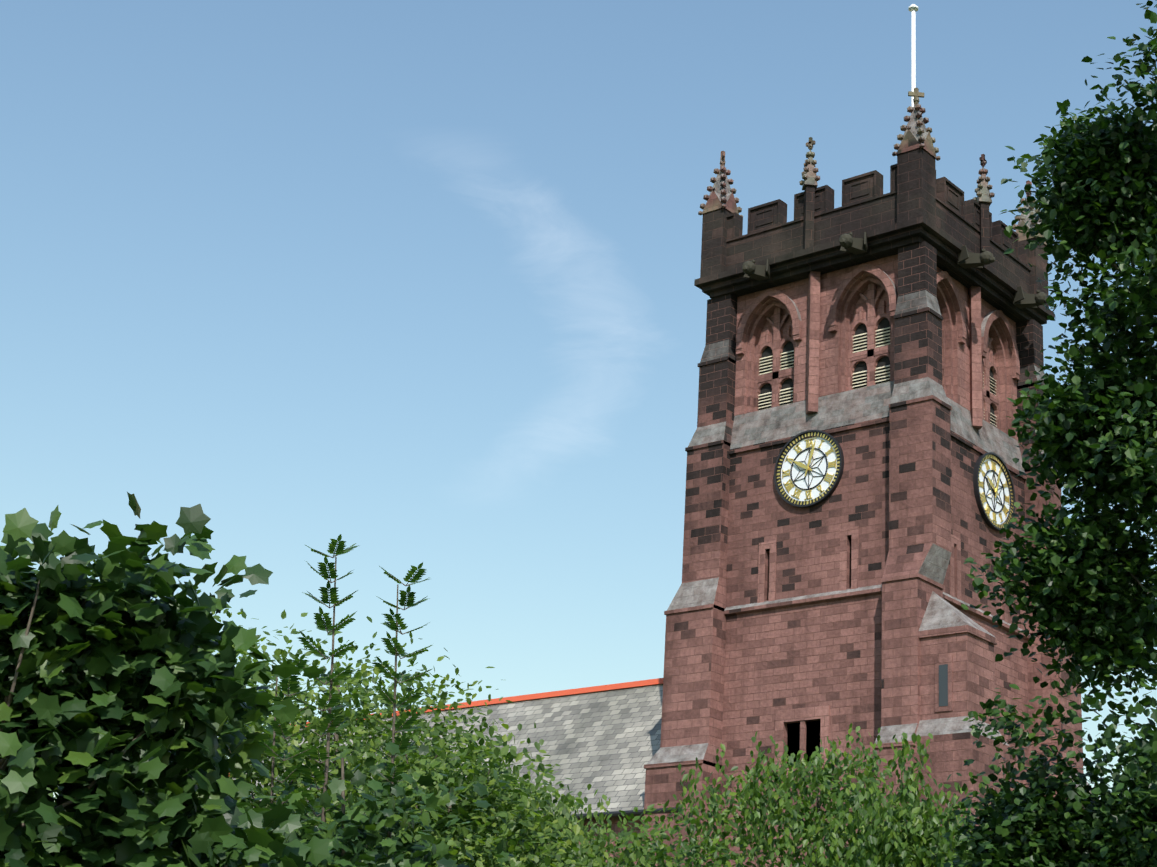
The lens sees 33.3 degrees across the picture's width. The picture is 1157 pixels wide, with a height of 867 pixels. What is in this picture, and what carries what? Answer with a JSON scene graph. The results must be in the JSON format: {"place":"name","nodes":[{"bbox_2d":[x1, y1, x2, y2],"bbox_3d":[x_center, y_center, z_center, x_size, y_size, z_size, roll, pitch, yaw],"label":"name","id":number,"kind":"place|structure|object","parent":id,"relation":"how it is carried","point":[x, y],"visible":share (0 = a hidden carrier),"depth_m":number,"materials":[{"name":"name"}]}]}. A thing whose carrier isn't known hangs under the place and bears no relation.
{"place":"outdoors","nodes":[
{"label":"outdoors","id":0,"kind":"place"},
{"bbox_2d":[0,0,1156,799],"label":"sky","id":1,"kind":"structure","parent":0,"point":[411,282],"materials":[{"name":"blue"}]},
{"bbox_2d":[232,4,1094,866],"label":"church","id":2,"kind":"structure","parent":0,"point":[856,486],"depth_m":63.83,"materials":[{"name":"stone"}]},
{"label":"ground","id":3,"kind":"structure","parent":0,"visible":0},
{"bbox_2d":[0,492,334,866],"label":"sycamore tree","id":4,"kind":"object","parent":3,"relation":"on","point":[113,680],"visible":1,"depth_m":13.47,"materials":[{"name":"green plant"}]},
{"bbox_2d":[50,589,401,839],"bbox_3d":[-6.525,7.384,31.051,7.416,10.126,6.956,-13,-26,38],"label":"bush","id":5,"kind":"object","parent":3,"relation":"on","point":[255,726],"visible":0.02,"depth_m":31.62,"materials":[{"name":"green plant"}]},
{"bbox_2d":[246,654,319,861],"bbox_3d":[-3.237,5.514,20.068,0.980,6.514,1.006,14,-22,-26],"label":"sapling","id":6,"kind":"object","parent":3,"relation":"on","point":[275,729],"visible":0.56,"depth_m":20.62,"materials":[{"name":"green plant"}]},
{"bbox_2d":[288,534,357,862],"bbox_3d":[-2.879,4.965,20.589,0.982,7.942,1.155,-13,-26,38],"label":"sapling","id":7,"kind":"object","parent":3,"relation":"on","point":[331,678],"visible":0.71,"depth_m":21.19,"materials":[{"name":"green plant"}]},
{"bbox_2d":[197,616,512,824],"bbox_3d":[-4.603,8.121,33.352,6.289,10.539,7.052,-13,-26,38],"label":"bush","id":8,"kind":"object","parent":3,"relation":"on","point":[358,679],"visible":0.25,"depth_m":33.85,"materials":[{"name":"green plant"}]},
{"bbox_2d":[221,741,523,866],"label":"bush","id":9,"kind":"object","parent":3,"relation":"on","point":[358,830],"visible":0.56,"depth_m":20.00,"materials":[{"name":"green plant"}]},
{"bbox_2d":[363,562,431,858],"bbox_3d":[-2.114,5.303,21.167,0.982,7.792,1.226,-13,-26,38],"label":"sapling","id":10,"kind":"object","parent":3,"relation":"on","point":[396,650],"visible":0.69,"depth_m":21.78,"materials":[{"name":"green plant"}]},
{"bbox_2d":[283,700,630,866],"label":"bush","id":11,"kind":"object","parent":3,"relation":"on","point":[487,825],"visible":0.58,"depth_m":29.45,"materials":[{"name":"green plant"}]},
{"bbox_2d":[433,754,646,866],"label":"bush","id":12,"kind":"object","parent":3,"relation":"on","point":[565,812],"visible":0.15,"depth_m":34.67,"materials":[{"name":"green plant"}]},
{"bbox_2d":[570,791,745,866],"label":"bush","id":13,"kind":"object","parent":3,"relation":"on","point":[661,849],"visible":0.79,"depth_m":38.17,"materials":[{"name":"green plant"}]},
{"bbox_2d":[676,723,990,866],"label":"bush","id":14,"kind":"object","parent":3,"relation":"on","point":[905,834],"visible":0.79,"depth_m":44.14,"materials":[{"name":"green plant"}]},
{"bbox_2d":[929,0,1156,866],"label":"lime tree","id":15,"kind":"object","parent":3,"relation":"on","point":[1090,591],"visible":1,"depth_m":19.60,"materials":[{"name":"green plant"}]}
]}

